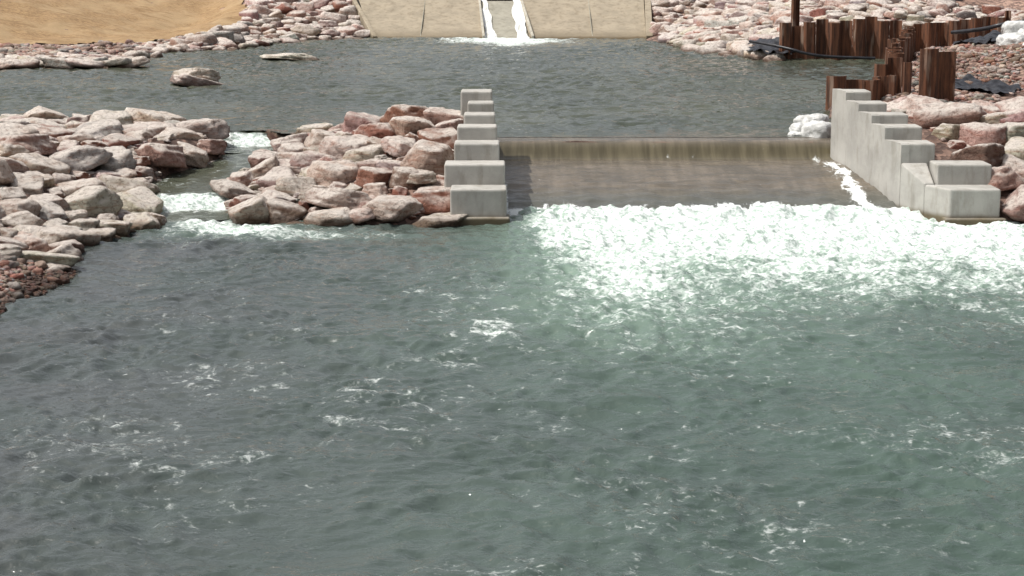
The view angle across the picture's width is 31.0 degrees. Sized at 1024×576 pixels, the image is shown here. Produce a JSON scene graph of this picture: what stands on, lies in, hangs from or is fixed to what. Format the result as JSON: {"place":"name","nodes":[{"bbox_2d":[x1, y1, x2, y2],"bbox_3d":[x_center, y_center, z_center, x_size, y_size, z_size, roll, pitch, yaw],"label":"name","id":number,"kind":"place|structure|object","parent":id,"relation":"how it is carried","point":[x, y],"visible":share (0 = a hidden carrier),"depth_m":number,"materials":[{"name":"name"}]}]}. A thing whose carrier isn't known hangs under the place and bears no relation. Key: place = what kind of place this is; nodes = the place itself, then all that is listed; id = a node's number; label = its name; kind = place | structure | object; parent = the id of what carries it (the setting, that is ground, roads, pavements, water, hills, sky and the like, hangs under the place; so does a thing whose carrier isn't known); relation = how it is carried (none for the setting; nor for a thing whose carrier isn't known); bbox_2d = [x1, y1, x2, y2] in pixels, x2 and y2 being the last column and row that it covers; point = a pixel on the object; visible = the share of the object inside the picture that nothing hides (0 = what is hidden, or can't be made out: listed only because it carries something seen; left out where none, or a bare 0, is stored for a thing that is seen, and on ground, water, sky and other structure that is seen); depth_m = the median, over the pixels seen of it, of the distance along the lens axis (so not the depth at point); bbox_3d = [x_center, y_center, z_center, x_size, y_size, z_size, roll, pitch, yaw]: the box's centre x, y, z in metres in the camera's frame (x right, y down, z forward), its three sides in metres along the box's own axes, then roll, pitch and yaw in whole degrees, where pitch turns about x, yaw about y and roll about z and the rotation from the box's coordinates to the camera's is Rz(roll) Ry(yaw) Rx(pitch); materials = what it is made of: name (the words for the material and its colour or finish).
{"place":"outdoors","nodes":[
{"label":"outdoors","id":0,"kind":"place"},
{"bbox_2d":[0,30,223,68],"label":"shore gravel","id":1,"kind":"structure","parent":0,"point":[87,49],"depth_m":66.03,"materials":[{"name":"gravel"}]},
{"bbox_2d":[152,130,272,221],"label":"bypass stream water","id":2,"kind":"structure","parent":0,"point":[187,194],"depth_m":35.76,"materials":[{"name":"white liquid"}]},
{"bbox_2d":[0,37,884,137],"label":"pond water","id":3,"kind":"structure","parent":0,"point":[590,87],"depth_m":52.03,"materials":[{"name":"grey liquid"}]},
{"bbox_2d":[169,68,223,86],"bbox_3d":[-8.931,-5.891,52.564,1.552,0.790,1.284,-5,12,-25],"label":"pool boulder","id":4,"kind":"object","parent":3,"relation":"in","point":[187,77],"visible":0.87,"depth_m":52.12,"materials":[{"name":"stone"}]},
{"bbox_2d":[259,53,318,60],"bbox_3d":[-7.729,-7.971,64.183,2.040,0.426,1.287,-3,11,-16],"label":"flat pool boulder","id":5,"kind":"object","parent":3,"relation":"in","point":[292,56],"visible":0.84,"depth_m":63.75,"materials":[{"name":"stone"}]},
{"bbox_2d":[788,113,830,137],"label":"white sandbags","id":6,"kind":"object","parent":3,"relation":"in","point":[817,125],"visible":0.75,"depth_m":38.77,"materials":[{"name":"fabric"}]},
{"bbox_2d":[749,40,874,59],"bbox_3d":[10.183,-8.151,63.394,4.413,0.599,1.024,4,11,20],"label":"black hose","id":7,"kind":"object","parent":3,"relation":"on","point":[808,53],"visible":1,"depth_m":63.09,"materials":[{"name":"plastic"}]},
{"bbox_2d":[0,203,1023,575],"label":"river water","id":8,"kind":"structure","parent":0,"point":[710,391],"depth_m":20.62,"materials":[{"name":"grey liquid"}]},
{"bbox_2d":[0,0,1023,292],"bbox_3d":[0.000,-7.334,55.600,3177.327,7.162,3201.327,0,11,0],"label":"ground","id":9,"kind":"structure","parent":0,"point":[944,150],"depth_m":37.12,"materials":[{"name":"soil"}]},
{"bbox_2d":[0,226,76,313],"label":"gravel bank","id":10,"kind":"structure","parent":9,"relation":"on","point":[18,274],"depth_m":27.43,"materials":[{"name":"brown gravel"}]},
{"bbox_2d":[0,234,79,271],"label":"shore boulders","id":11,"kind":"object","parent":10,"relation":"on","point":[9,246],"visible":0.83,"depth_m":28.43,"materials":[{"name":"stone"}]},
{"bbox_2d":[0,54,149,69],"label":"shore slabs","id":12,"kind":"structure","parent":9,"relation":"on","point":[57,61],"depth_m":59.37,"materials":[{"name":"stone"}]},
{"bbox_2d":[0,106,229,261],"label":"riprap boulders","id":13,"kind":"object","parent":9,"relation":"on","point":[110,194],"visible":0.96,"depth_m":34.58,"materials":[{"name":"stone"}]},
{"bbox_2d":[0,0,247,44],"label":"erosion blanket","id":14,"kind":"object","parent":9,"relation":"on","point":[51,21],"visible":0.95,"depth_m":75.80,"materials":[{"name":"wicker"}]},
{"bbox_2d":[0,0,369,68],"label":"riprap bank","id":15,"kind":"structure","parent":9,"relation":"on","point":[258,24],"depth_m":76.69,"materials":[{"name":"stone"}]},
{"bbox_2d":[209,104,467,227],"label":"boulder spit","id":16,"kind":"structure","parent":9,"relation":"on","point":[315,164],"depth_m":34.88,"materials":[{"name":"stone"}]},
{"bbox_2d":[444,89,509,225],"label":"stepped concrete pier","id":17,"kind":"structure","parent":9,"relation":"on","point":[474,174],"depth_m":34.12,"materials":[{"name":"grey concrete"}]},
{"bbox_2d":[352,0,652,38],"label":"dam spillway","id":18,"kind":"object","parent":9,"relation":"on","point":[582,19],"visible":0.81,"depth_m":80.65,"materials":[{"name":"concrete"}]},
{"bbox_2d":[497,136,905,215],"bbox_3d":[3.700,-1.949,36.514,8.200,1.598,4.900,0,11,0],"label":"weir","id":19,"kind":"object","parent":9,"relation":"on","point":[743,173],"visible":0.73,"depth_m":36.71,"materials":[{"name":"concrete"}]},
{"bbox_2d":[791,0,799,25],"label":"steel post","id":20,"kind":"object","parent":9,"relation":"on","point":[795,12],"depth_m":64.52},
{"bbox_2d":[644,0,962,61],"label":"riprap bank","id":21,"kind":"structure","parent":9,"relation":"on","point":[725,28],"depth_m":70.97,"materials":[{"name":"stone"}]},
{"bbox_2d":[746,37,794,54],"bbox_3d":[9.033,-8.496,64.601,1.665,0.535,3.722,0,11,0],"label":"black tarp","id":22,"kind":"object","parent":21,"relation":"on","point":[764,48],"visible":0.65,"depth_m":64.52,"materials":[{"name":"plastic"}]},
{"bbox_2d":[825,75,895,109],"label":"sheet pile wall","id":23,"kind":"structure","parent":9,"relation":"on","point":[878,87],"depth_m":44.67,"materials":[{"name":"metal"}]},
{"bbox_2d":[874,57,911,93],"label":"sheet pile wall","id":24,"kind":"structure","parent":9,"relation":"on","point":[893,66],"depth_m":45.83,"materials":[{"name":"metal"}]},
{"bbox_2d":[779,10,1010,59],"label":"sheet pile wall","id":25,"kind":"structure","parent":9,"relation":"on","point":[871,36],"depth_m":63.67,"materials":[{"name":"metal"}]},
{"bbox_2d":[885,26,915,80],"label":"sheet pile wall","id":26,"kind":"structure","parent":9,"relation":"on","point":[902,46],"depth_m":52.76,"materials":[{"name":"metal"}]},
{"bbox_2d":[830,89,1005,225],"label":"stepped concrete pier","id":27,"kind":"structure","parent":9,"relation":"on","point":[890,156],"depth_m":34.82,"materials":[{"name":"grey concrete"}]},
{"bbox_2d":[918,48,956,100],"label":"sheet pile wall","id":28,"kind":"structure","parent":9,"relation":"on","point":[937,71],"depth_m":44.13,"materials":[{"name":"metal"}]},
{"bbox_2d":[880,38,1023,102],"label":"gravel mound","id":29,"kind":"object","parent":9,"relation":"on","point":[976,52],"visible":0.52,"depth_m":50.10,"materials":[{"name":"gravel"}]},
{"bbox_2d":[953,30,1001,44],"bbox_3d":[14.500,-7.718,56.872,1.800,0.632,3.357,0,11,0],"label":"black tarp","id":30,"kind":"object","parent":29,"relation":"on","point":[992,34],"visible":0.72,"depth_m":56.52,"materials":[{"name":"plastic"}]},
{"bbox_2d":[951,19,1023,33],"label":"black hose","id":31,"kind":"object","parent":29,"relation":"on","point":[985,28],"visible":0.72,"depth_m":55.91,"materials":[{"name":"plastic"}]},
{"bbox_2d":[955,73,1020,94],"bbox_3d":[12.154,-5.278,47.915,1.953,0.438,1.768,4,11,22],"label":"black tarp","id":32,"kind":"object","parent":29,"relation":"on","point":[994,86],"visible":0.9,"depth_m":47.98,"materials":[{"name":"plastic"}]},
{"bbox_2d":[996,20,1023,45],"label":"white sandbags","id":33,"kind":"object","parent":29,"relation":"on","point":[1012,31],"visible":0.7,"depth_m":53.62,"materials":[{"name":"fabric"}]},
{"bbox_2d":[883,2,1023,28],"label":"rubble pile","id":34,"kind":"object","parent":9,"relation":"on","point":[911,15],"visible":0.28,"depth_m":66.55,"materials":[{"name":"stone"}]},
{"bbox_2d":[885,94,1023,220],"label":"riprap boulders","id":35,"kind":"object","parent":9,"relation":"on","point":[991,133],"visible":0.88,"depth_m":35.90,"materials":[{"name":"stone"}]}
]}

